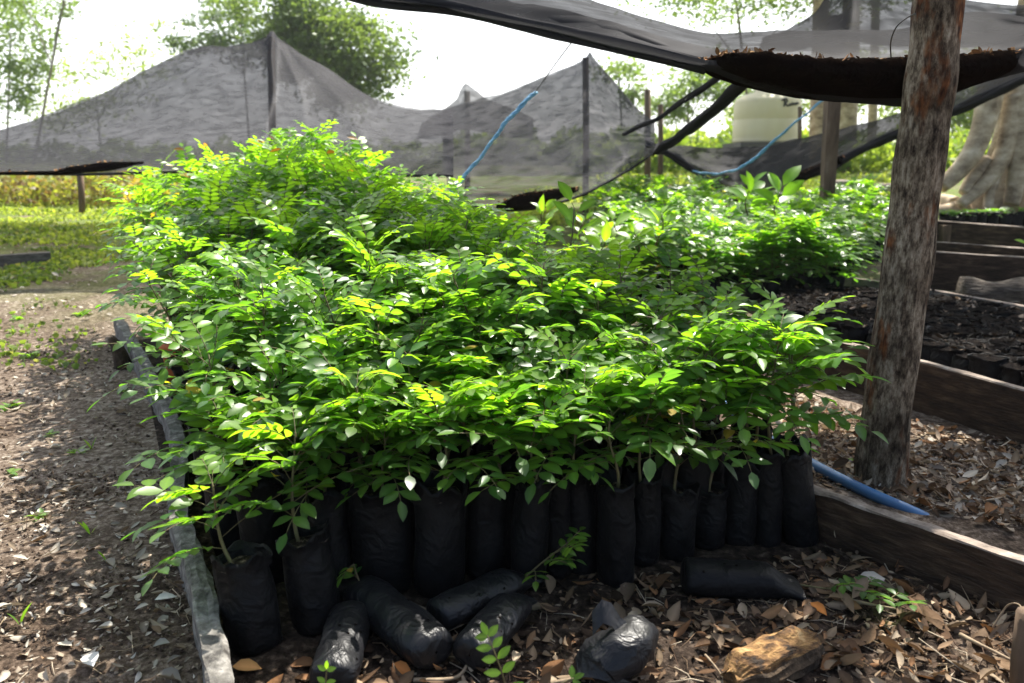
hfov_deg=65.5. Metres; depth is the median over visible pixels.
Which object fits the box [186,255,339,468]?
potted seedling
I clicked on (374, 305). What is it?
potted seedling
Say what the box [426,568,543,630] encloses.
fallen bag
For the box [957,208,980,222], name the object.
seedling bag
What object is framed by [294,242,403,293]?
potted seedling
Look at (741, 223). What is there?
potted seedling
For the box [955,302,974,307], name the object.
seedling bag
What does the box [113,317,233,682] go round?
wooden rail
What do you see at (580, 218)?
broad leaved sapling
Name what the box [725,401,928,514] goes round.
plastic pipe
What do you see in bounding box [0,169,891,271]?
grass
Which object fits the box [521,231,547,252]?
potted seedling
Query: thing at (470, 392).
potted seedling
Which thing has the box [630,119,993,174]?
brush
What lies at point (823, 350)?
potted seedling
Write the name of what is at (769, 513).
potted seedling
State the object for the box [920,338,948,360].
seedling bag
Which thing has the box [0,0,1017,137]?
sky
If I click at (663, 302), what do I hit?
potted seedling
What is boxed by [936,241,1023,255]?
bed board
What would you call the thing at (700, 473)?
potted seedling
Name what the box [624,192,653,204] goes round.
potted seedling
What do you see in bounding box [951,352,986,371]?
seedling bag
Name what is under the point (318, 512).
potted seedling
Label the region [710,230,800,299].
potted seedling
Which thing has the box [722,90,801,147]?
water tank
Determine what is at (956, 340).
seedling bag
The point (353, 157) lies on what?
potted seedling
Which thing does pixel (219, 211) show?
potted seedling
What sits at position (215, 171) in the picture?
potted seedling
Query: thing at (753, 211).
potted seedling
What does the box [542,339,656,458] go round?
potted seedling
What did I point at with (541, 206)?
broad leaved sapling
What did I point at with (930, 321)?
seedling bag
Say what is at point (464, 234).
potted seedling
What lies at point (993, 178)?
buttressed tree
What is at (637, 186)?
potted seedling
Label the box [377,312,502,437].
potted seedling
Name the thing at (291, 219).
potted seedling
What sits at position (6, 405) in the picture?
weed
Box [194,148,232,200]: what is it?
potted seedling
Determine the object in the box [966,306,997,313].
seedling bag
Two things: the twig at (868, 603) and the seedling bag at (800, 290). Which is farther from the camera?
the seedling bag at (800, 290)
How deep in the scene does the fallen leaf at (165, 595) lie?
1.95 m
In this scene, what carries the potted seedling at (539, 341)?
on the bed soil
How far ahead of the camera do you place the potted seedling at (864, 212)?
7.10 m
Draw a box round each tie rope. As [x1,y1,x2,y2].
[449,43,571,194]
[692,101,822,175]
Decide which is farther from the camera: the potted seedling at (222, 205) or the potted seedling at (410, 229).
the potted seedling at (222, 205)
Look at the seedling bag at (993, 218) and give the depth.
9.45 m
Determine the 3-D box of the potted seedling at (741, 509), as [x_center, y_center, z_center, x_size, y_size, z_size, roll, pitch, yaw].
[0.665,0.289,2.210,0.506,0.584,0.419,5,14,23]
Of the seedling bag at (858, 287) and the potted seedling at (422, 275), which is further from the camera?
the seedling bag at (858, 287)
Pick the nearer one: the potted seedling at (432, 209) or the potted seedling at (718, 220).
the potted seedling at (432, 209)
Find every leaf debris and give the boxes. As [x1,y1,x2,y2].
[0,160,143,174]
[493,186,578,210]
[698,46,1022,102]
[791,155,844,181]
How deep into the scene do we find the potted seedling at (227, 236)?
3.25 m
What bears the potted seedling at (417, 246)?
on the bed soil
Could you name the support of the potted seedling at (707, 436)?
on the bed soil
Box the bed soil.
[139,339,976,682]
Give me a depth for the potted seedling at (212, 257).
2.65 m
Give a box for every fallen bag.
[309,600,369,682]
[339,575,453,668]
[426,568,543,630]
[452,593,537,668]
[680,557,805,600]
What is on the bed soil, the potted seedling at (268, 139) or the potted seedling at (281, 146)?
the potted seedling at (281, 146)
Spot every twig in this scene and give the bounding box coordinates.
[413,655,469,682]
[550,677,583,682]
[704,654,722,678]
[852,599,895,609]
[958,632,1009,660]
[990,603,1021,646]
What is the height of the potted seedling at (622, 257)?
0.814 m
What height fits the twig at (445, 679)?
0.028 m
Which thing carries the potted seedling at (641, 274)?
on the ground at (104, 530)
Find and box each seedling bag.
[769,294,791,299]
[770,299,791,303]
[778,289,798,294]
[780,292,800,296]
[784,308,805,315]
[792,288,812,296]
[795,298,821,303]
[798,303,820,309]
[801,286,825,290]
[804,315,822,326]
[806,290,831,295]
[818,322,834,328]
[822,286,843,291]
[822,308,846,315]
[827,320,851,336]
[829,290,849,295]
[832,299,858,302]
[839,322,871,344]
[844,302,864,309]
[844,306,866,312]
[847,312,868,317]
[850,286,872,290]
[853,289,878,293]
[854,320,873,328]
[857,293,877,299]
[858,308,875,313]
[866,329,872,346]
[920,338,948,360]
[923,335,943,341]
[924,318,942,325]
[924,331,950,339]
[926,309,942,316]
[926,324,958,334]
[927,301,943,306]
[927,322,952,325]
[928,306,950,311]
[929,294,950,299]
[930,345,964,366]
[935,298,958,304]
[935,312,964,317]
[936,307,967,312]
[938,210,961,220]
[946,209,978,221]
[948,337,963,343]
[949,342,975,351]
[951,328,982,338]
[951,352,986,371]
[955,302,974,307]
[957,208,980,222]
[960,322,981,326]
[962,338,990,347]
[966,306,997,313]
[966,348,1004,355]
[967,352,1009,379]
[970,208,989,223]
[972,341,1009,354]
[976,337,1011,345]
[977,300,999,306]
[982,329,1012,337]
[984,207,1004,223]
[986,310,1017,316]
[987,207,1017,224]
[988,337,1019,349]
[990,306,1010,310]
[996,326,1021,334]
[997,316,1023,323]
[999,362,1023,385]
[1003,207,1023,225]
[1004,309,1023,312]
[1004,353,1021,362]
[1006,335,1023,346]
[1006,346,1023,356]
[1012,323,1023,331]
[1016,357,1023,370]
[1021,371,1023,386]
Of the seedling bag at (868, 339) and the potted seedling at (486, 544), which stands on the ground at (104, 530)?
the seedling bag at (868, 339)
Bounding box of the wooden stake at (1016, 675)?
[1009,606,1023,682]
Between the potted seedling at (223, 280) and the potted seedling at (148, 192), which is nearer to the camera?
the potted seedling at (223, 280)
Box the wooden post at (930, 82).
[853,0,964,489]
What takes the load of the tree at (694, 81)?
on the ground at (104, 530)
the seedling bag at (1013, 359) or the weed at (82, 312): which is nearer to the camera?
the seedling bag at (1013, 359)
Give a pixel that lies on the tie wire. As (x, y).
(894, 31)
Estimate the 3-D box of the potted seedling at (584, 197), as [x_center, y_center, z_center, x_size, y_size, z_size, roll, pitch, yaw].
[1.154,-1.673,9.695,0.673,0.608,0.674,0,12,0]
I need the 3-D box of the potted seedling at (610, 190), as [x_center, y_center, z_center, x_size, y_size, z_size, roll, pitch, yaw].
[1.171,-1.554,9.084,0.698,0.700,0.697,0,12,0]
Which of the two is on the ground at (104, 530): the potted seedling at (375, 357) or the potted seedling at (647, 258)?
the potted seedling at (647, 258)
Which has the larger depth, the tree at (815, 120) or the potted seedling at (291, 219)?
the tree at (815, 120)
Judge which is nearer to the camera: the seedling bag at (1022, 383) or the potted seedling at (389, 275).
the potted seedling at (389, 275)
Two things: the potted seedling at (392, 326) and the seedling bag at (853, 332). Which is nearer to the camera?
the potted seedling at (392, 326)
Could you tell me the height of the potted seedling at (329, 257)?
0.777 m
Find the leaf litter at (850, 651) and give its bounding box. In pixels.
[0,171,1023,682]
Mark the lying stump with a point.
(1010, 290)
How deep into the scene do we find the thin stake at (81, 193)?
12.27 m
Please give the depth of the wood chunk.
1.64 m
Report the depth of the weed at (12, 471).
2.79 m
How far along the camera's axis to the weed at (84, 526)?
2.30 m
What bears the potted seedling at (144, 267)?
on the bed soil
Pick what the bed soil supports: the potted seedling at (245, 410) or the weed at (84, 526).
the potted seedling at (245, 410)
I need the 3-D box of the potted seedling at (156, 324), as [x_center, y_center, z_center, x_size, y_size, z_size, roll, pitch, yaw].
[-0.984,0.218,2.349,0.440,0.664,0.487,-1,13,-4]
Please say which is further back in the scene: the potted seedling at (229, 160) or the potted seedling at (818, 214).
the potted seedling at (818, 214)
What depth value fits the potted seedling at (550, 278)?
3.02 m
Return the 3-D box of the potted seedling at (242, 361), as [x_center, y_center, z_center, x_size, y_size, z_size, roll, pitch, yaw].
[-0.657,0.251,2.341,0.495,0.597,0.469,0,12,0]
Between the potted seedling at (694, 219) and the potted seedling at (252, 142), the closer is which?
the potted seedling at (252, 142)
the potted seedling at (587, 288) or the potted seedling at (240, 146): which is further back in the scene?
the potted seedling at (240, 146)
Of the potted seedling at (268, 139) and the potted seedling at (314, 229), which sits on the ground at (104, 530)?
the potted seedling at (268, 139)
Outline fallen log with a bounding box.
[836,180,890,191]
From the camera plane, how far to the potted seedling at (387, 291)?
2.66 m
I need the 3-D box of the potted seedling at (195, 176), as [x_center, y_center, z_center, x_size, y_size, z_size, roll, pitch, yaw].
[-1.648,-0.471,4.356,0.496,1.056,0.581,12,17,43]
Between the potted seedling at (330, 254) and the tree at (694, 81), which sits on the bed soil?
the potted seedling at (330, 254)
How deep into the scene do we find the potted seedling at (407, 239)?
3.19 m
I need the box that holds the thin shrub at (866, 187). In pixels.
[835,180,887,200]
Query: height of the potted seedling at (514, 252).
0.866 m
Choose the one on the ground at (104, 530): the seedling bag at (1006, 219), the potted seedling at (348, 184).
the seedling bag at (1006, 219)
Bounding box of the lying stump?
[956,276,1023,304]
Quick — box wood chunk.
[720,625,824,682]
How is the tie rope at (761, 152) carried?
attached to the shade net at (779, 159)
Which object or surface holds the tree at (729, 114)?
on the ground at (104, 530)
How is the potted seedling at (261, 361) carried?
on the bed soil
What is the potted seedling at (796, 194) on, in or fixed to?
on the ground at (104, 530)
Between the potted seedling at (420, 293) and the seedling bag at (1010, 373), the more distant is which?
the seedling bag at (1010, 373)
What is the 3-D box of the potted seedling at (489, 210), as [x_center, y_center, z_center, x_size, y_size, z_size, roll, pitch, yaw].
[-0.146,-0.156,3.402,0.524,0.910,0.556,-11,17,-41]
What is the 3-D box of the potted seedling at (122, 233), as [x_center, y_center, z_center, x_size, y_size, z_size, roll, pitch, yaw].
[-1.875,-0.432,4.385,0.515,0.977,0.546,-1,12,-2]
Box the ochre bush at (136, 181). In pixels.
[121,171,176,206]
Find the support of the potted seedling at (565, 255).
on the bed soil
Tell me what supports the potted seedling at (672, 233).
on the ground at (104, 530)
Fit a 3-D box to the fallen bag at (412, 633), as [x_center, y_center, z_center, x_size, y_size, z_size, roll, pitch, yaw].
[-0.293,0.617,1.834,0.114,0.094,0.432,-10,16,-38]
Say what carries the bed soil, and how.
on the ground at (104, 530)
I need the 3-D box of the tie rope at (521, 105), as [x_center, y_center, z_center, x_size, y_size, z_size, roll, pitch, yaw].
[0.230,-1.316,4.980,0.725,0.906,1.552,-8,15,-31]
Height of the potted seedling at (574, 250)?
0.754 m
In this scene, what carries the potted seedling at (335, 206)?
on the bed soil
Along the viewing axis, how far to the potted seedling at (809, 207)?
7.08 m
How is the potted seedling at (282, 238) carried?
on the bed soil
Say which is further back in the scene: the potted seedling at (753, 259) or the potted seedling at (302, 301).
the potted seedling at (753, 259)
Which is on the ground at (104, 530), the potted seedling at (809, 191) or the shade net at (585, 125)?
the potted seedling at (809, 191)
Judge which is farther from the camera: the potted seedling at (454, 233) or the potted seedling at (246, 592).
the potted seedling at (454, 233)
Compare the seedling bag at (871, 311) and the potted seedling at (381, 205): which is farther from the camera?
the seedling bag at (871, 311)
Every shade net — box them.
[0,31,452,176]
[348,0,1023,106]
[444,52,746,211]
[446,84,483,107]
[661,72,1023,203]
[787,0,1023,30]
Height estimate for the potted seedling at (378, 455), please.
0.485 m
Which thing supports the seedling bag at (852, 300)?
on the ground at (104, 530)
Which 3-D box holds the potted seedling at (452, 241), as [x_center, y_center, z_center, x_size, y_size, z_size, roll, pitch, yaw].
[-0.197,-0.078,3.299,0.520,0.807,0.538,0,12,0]
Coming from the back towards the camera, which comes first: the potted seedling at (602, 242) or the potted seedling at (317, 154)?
the potted seedling at (602, 242)
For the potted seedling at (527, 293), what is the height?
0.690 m
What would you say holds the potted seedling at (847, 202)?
on the ground at (104, 530)
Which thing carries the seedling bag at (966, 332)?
on the ground at (104, 530)
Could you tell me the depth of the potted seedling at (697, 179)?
9.28 m
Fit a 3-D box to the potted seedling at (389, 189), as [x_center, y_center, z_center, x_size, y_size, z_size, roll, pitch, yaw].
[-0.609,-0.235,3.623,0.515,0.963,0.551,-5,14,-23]
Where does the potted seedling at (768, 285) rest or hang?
on the ground at (104, 530)
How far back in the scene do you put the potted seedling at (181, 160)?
4.49 m
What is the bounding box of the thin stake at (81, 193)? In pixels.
[77,176,84,213]
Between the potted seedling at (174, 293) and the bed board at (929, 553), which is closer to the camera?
the bed board at (929, 553)
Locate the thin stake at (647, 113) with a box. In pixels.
[644,89,650,186]
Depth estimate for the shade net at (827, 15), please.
5.25 m
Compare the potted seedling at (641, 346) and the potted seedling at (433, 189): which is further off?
the potted seedling at (433, 189)
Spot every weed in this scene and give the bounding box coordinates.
[0,398,20,411]
[7,468,19,475]
[7,603,30,623]
[9,315,22,320]
[19,350,39,357]
[24,508,47,520]
[43,429,58,436]
[67,445,88,452]
[72,309,91,315]
[78,521,92,533]
[83,437,96,448]
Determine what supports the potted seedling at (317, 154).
on the bed soil
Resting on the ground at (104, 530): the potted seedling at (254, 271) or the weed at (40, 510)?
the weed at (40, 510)
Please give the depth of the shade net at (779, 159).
10.71 m
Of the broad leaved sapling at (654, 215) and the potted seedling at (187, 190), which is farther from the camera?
the broad leaved sapling at (654, 215)
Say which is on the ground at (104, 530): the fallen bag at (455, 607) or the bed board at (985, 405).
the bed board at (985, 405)
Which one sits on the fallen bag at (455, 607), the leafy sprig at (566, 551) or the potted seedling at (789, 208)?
the leafy sprig at (566, 551)
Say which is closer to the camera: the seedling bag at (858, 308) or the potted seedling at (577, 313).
the potted seedling at (577, 313)
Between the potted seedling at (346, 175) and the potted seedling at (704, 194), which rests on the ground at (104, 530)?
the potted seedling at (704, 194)
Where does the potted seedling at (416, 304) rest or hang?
on the bed soil
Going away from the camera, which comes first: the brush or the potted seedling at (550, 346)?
the potted seedling at (550, 346)
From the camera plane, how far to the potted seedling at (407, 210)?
3.37 m
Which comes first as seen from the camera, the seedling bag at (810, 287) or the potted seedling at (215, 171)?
the potted seedling at (215, 171)
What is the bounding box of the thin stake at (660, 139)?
[658,104,662,178]
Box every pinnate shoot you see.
[317,661,335,682]
[475,621,522,682]
[562,665,583,682]
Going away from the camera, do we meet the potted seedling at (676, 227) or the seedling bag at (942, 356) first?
the seedling bag at (942, 356)
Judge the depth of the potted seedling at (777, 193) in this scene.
8.71 m
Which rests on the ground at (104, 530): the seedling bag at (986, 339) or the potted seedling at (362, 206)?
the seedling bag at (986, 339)
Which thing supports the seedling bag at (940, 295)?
on the ground at (104, 530)
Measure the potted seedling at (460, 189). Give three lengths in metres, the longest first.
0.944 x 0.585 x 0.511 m
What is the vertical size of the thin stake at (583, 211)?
2.195 m
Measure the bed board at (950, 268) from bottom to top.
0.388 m
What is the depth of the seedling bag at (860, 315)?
4.82 m
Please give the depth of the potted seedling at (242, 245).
3.02 m
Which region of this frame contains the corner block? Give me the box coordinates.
[938,225,951,241]
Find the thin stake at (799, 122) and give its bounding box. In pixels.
[798,106,801,137]
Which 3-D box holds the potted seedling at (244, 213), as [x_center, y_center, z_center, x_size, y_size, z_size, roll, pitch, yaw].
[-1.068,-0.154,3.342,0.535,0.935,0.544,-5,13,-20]
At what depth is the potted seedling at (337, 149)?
4.82 m
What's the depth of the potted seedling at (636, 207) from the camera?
6.72 m
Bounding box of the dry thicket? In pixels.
[0,171,220,207]
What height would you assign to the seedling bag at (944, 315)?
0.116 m
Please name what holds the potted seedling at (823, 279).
on the ground at (104, 530)
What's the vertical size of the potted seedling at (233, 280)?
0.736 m
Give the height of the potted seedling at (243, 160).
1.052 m
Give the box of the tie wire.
[890,13,915,56]
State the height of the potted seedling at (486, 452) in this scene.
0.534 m
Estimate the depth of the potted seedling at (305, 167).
4.29 m
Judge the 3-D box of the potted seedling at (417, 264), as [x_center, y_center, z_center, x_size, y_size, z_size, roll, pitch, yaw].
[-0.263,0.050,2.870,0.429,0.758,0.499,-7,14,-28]
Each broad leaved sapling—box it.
[522,194,564,241]
[539,181,601,285]
[567,212,603,244]
[584,221,623,261]
[592,210,634,243]
[614,223,657,266]
[636,205,686,245]
[726,171,771,215]
[753,165,803,215]
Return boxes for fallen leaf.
[80,652,98,665]
[139,553,151,559]
[155,592,176,599]
[232,658,261,670]
[392,660,410,673]
[811,602,826,614]
[858,571,884,585]
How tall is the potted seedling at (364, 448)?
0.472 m
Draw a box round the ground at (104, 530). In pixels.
[0,166,1023,682]
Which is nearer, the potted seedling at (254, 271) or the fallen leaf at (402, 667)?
the fallen leaf at (402, 667)
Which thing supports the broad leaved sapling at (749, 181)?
on the ground at (104, 530)
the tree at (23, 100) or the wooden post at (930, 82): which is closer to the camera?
the wooden post at (930, 82)
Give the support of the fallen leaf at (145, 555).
on the ground at (104, 530)
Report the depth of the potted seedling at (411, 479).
1.93 m
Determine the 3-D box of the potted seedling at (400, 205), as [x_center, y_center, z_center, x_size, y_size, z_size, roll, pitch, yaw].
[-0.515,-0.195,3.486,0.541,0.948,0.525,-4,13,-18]
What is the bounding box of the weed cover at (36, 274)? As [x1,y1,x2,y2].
[0,225,143,369]
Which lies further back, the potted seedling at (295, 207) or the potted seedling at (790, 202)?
the potted seedling at (790, 202)
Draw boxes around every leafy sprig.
[337,564,361,587]
[522,526,590,591]
[800,575,925,612]
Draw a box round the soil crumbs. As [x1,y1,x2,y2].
[0,341,1023,682]
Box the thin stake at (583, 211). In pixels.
[582,57,588,215]
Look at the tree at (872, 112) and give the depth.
24.93 m
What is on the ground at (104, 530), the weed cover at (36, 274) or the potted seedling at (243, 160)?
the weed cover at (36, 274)
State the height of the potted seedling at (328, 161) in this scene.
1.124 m
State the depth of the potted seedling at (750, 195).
8.17 m
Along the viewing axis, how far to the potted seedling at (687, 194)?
8.26 m
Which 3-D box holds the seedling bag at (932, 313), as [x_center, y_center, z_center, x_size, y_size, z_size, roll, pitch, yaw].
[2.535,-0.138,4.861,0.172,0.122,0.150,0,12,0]
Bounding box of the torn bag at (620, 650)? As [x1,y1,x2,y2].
[573,600,658,682]
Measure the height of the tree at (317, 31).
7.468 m
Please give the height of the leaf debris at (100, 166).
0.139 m
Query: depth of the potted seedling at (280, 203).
3.32 m
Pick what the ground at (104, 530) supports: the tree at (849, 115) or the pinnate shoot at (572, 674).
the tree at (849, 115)
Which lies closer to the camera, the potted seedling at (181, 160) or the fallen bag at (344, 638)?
the fallen bag at (344, 638)
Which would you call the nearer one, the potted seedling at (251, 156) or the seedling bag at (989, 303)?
the potted seedling at (251, 156)
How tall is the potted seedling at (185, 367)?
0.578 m
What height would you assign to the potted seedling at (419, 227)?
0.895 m
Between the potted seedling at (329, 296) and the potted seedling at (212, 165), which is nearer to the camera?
the potted seedling at (329, 296)
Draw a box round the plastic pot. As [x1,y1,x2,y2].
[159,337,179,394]
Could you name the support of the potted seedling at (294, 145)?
on the ground at (104, 530)
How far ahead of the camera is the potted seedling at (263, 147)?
4.28 m
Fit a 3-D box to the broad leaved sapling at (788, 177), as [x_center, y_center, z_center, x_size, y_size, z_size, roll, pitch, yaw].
[2.006,-1.121,5.919,0.380,0.372,0.314,-10,16,-38]
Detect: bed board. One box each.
[708,308,1023,446]
[814,485,1023,619]
[851,277,1023,310]
[931,251,1023,290]
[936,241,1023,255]
[937,220,1023,246]
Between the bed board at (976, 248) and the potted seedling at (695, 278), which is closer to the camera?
the potted seedling at (695, 278)
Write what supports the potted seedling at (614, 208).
on the ground at (104, 530)
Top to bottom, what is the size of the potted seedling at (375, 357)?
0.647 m
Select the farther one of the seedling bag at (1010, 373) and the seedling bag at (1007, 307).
the seedling bag at (1007, 307)
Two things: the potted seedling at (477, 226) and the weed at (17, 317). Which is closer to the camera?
the potted seedling at (477, 226)
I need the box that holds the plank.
[0,251,50,266]
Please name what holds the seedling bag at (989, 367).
on the ground at (104, 530)
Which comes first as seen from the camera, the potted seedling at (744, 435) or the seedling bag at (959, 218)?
the potted seedling at (744, 435)
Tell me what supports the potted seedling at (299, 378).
on the bed soil
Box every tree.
[0,0,89,115]
[0,0,93,127]
[14,16,196,120]
[158,0,271,53]
[202,0,448,103]
[595,53,655,106]
[598,0,1000,94]
[636,65,753,127]
[693,72,900,125]
[809,0,822,136]
[836,102,857,172]
[866,104,877,171]
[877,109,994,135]
[886,0,1023,214]
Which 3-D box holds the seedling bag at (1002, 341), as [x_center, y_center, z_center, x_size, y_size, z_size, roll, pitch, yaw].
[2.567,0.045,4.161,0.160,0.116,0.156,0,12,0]
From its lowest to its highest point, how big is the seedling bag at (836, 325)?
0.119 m
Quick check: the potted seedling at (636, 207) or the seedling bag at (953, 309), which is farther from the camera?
the potted seedling at (636, 207)
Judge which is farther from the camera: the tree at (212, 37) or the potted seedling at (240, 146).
the tree at (212, 37)
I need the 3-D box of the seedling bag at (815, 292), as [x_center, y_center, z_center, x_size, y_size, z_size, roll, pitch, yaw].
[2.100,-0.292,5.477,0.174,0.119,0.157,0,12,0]
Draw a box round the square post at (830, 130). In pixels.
[819,101,840,199]
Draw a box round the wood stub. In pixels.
[108,336,131,370]
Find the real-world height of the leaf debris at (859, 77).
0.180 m
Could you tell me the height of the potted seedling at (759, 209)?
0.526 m
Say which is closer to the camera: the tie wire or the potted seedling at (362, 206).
the tie wire
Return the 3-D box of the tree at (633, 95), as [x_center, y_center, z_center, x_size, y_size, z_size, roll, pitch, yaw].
[4.368,-9.007,30.803,2.614,4.417,3.572,-5,13,-22]
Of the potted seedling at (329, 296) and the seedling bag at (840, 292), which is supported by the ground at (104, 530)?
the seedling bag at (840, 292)
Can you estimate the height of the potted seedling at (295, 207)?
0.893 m
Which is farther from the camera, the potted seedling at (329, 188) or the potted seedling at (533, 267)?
the potted seedling at (329, 188)
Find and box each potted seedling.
[81,252,237,426]
[86,299,259,513]
[93,183,197,316]
[94,177,187,316]
[95,183,179,288]
[96,172,175,318]
[98,220,205,375]
[98,223,185,343]
[100,173,201,251]
[100,194,191,331]
[101,216,240,373]
[102,202,219,351]
[112,442,335,656]
[115,169,189,240]
[117,381,280,555]
[119,150,186,285]
[122,235,198,317]
[125,143,215,224]
[130,313,296,477]
[132,254,238,393]
[140,319,277,418]
[144,195,225,315]
[145,275,275,411]
[146,408,297,584]
[148,157,234,223]
[150,197,273,311]
[151,255,285,392]
[155,184,250,328]
[155,192,220,313]
[160,177,212,238]
[164,166,243,317]
[164,185,235,238]
[164,205,275,371]
[166,177,225,297]
[170,168,214,203]
[172,250,314,395]
[173,254,257,391]
[174,138,239,208]
[174,219,271,345]
[176,228,272,371]
[178,279,320,400]
[181,319,327,452]
[182,334,329,471]
[184,149,268,287]
[186,160,259,209]
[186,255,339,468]
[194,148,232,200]
[194,168,239,206]
[197,195,239,321]
[199,141,263,216]
[199,178,292,321]
[200,182,296,337]
[200,225,324,369]
[201,156,251,199]
[202,191,294,358]
[204,396,405,635]
[205,238,323,387]
[206,166,268,240]
[209,192,308,265]
[211,159,276,241]
[214,379,368,528]
[215,210,334,260]
[215,304,282,370]
[219,165,282,317]
[219,178,274,234]
[220,171,318,238]
[221,136,314,189]
[221,146,288,191]
[221,164,298,199]
[227,131,281,158]
[227,247,337,371]
[228,135,278,170]
[229,256,321,377]
[231,143,311,217]
[233,135,319,191]
[233,271,355,402]
[234,281,350,393]
[236,273,389,449]
[242,198,365,279]
[242,241,368,390]
[242,274,377,391]
[245,139,336,212]
[247,178,326,241]
[248,128,300,164]
[248,222,349,364]
[249,308,419,454]
[250,130,319,240]
[255,327,436,456]
[257,193,345,241]
[257,343,399,487]
[258,127,319,191]
[258,170,320,205]
[258,199,326,248]
[259,210,348,268]
[260,400,421,582]
[264,260,424,417]
[265,195,323,250]
[267,158,339,207]
[268,119,350,196]
[278,203,379,282]
[279,148,312,189]
[283,132,321,180]
[283,187,410,294]
[283,286,400,387]
[283,341,455,481]
[283,355,441,553]
[287,140,349,194]
[289,277,415,382]
[292,398,440,593]
[293,127,354,180]
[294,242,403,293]
[295,143,367,211]
[295,177,396,257]
[300,142,352,213]
[300,173,397,305]
[302,193,389,245]
[303,188,404,302]
[304,228,346,354]
[305,130,337,165]
[305,150,356,197]
[308,212,450,393]
[312,152,364,170]
[313,140,381,170]
[313,162,393,218]
[316,133,362,164]
[320,215,407,291]
[321,259,441,393]
[323,191,399,346]
[323,252,481,387]
[324,295,457,450]
[326,393,448,497]
[333,132,393,192]
[333,154,418,324]
[333,183,407,294]
[334,316,475,463]
[335,384,532,598]
[336,248,478,398]
[340,158,378,174]
[340,269,426,314]
[341,187,425,257]
[342,207,460,287]
[343,156,409,197]
[345,289,483,383]
[348,166,399,291]
[349,208,446,288]
[358,200,430,258]
[361,164,424,214]
[361,376,489,579]
[367,185,431,212]
[372,209,504,369]
[372,377,513,475]
[375,318,471,380]
[376,209,476,290]
[377,244,523,356]
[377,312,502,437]
[378,366,544,573]
[379,261,508,378]
[382,267,483,377]
[383,189,425,216]
[385,201,453,260]
[386,188,432,253]
[387,188,470,249]
[388,255,506,362]
[389,249,498,351]
[390,166,422,196]
[391,175,426,288]
[392,190,442,212]
[397,191,441,252]
[398,173,445,190]
[398,203,454,247]
[399,184,441,216]
[399,256,570,361]
[402,338,536,453]
[405,237,551,334]
[408,223,546,327]
[409,186,471,225]
[410,285,530,436]
[411,191,505,366]
[413,206,470,294]
[413,368,555,579]
[419,224,503,290]
[420,369,592,569]
[423,176,483,212]
[424,339,548,455]
[429,216,483,331]
[431,233,524,360]
[435,196,537,344]
[436,384,614,590]
[439,358,548,484]
[441,177,504,214]
[446,203,514,265]
[449,319,610,458]
[449,345,575,460]
[450,375,612,578]
[460,254,577,371]
[460,285,574,420]
[463,219,559,317]
[467,205,518,236]
[469,216,548,280]
[470,241,598,345]
[476,245,578,317]
[486,212,543,354]
[493,250,599,326]
[493,326,655,438]
[496,266,587,322]
[498,324,643,478]
[500,356,687,574]
[504,277,617,429]
[504,292,615,360]
[510,251,560,284]
[511,254,632,390]
[519,223,564,258]
[519,359,702,478]
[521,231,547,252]
[521,236,552,252]
[523,310,670,440]
[527,218,585,339]
[528,258,627,364]
[530,270,653,391]
[538,379,707,587]
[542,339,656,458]
[547,254,645,365]
[552,277,654,373]
[557,291,689,450]
[558,240,611,308]
[559,255,644,373]
[561,241,657,306]
[566,352,737,567]
[567,263,672,341]
[572,222,649,272]
[573,185,629,243]
[575,332,748,526]
[576,250,668,324]
[580,179,617,211]
[580,195,648,245]
[582,202,635,268]
[583,236,688,393]
[583,320,708,478]
[583,381,762,561]
[587,177,634,208]
[589,180,651,219]
[592,283,704,479]
[595,234,669,300]
[600,192,644,225]
[600,278,720,350]
[604,207,674,276]
[604,290,784,444]
[605,279,718,422]
[606,232,694,297]
[608,201,653,274]
[611,174,648,221]
[614,336,703,435]
[615,218,702,291]
[616,181,655,204]
[618,236,750,354]
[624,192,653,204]
[625,368,819,550]
[627,305,784,520]
[632,181,677,202]
[632,188,690,215]
[634,248,778,410]
[638,173,676,194]
[638,281,784,430]
[639,177,675,184]
[642,187,692,243]
[643,215,738,295]
[644,212,707,287]
[648,204,679,273]
[653,293,785,483]
[659,184,704,208]
[659,214,716,275]
[663,184,706,245]
[665,339,853,546]
[668,195,725,245]
[669,235,768,302]
[670,212,722,266]
[673,297,838,459]
[674,235,769,295]
[675,199,739,245]
[677,184,703,204]
[677,208,744,277]
[682,175,717,199]
[682,204,738,260]
[682,309,865,547]
[690,193,749,217]
[691,176,731,206]
[695,189,731,209]
[699,188,736,206]
[699,296,890,535]
[706,229,751,285]
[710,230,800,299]
[711,201,759,237]
[712,278,872,458]
[715,218,779,285]
[715,220,763,255]
[719,315,888,547]
[723,182,769,201]
[724,193,772,213]
[726,222,824,300]
[732,205,776,230]
[736,210,782,267]
[744,212,818,287]
[749,194,793,212]
[749,208,802,273]
[749,218,847,286]
[759,200,820,252]
[762,189,801,208]
[767,211,832,272]
[769,214,860,285]
[771,194,816,256]
[783,207,849,270]
[786,210,860,282]
[788,191,813,205]
[790,239,877,284]
[793,200,836,263]
[794,187,819,199]
[794,203,879,273]
[800,199,862,249]
[800,231,880,285]
[804,180,849,195]
[805,184,858,208]
[806,195,847,213]
[816,217,884,277]
[817,197,873,249]
[833,204,886,268]
[840,184,888,246]
[845,180,889,230]
[846,173,888,207]
[848,196,889,244]
[852,207,888,260]
[879,198,888,247]
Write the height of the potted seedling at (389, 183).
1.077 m

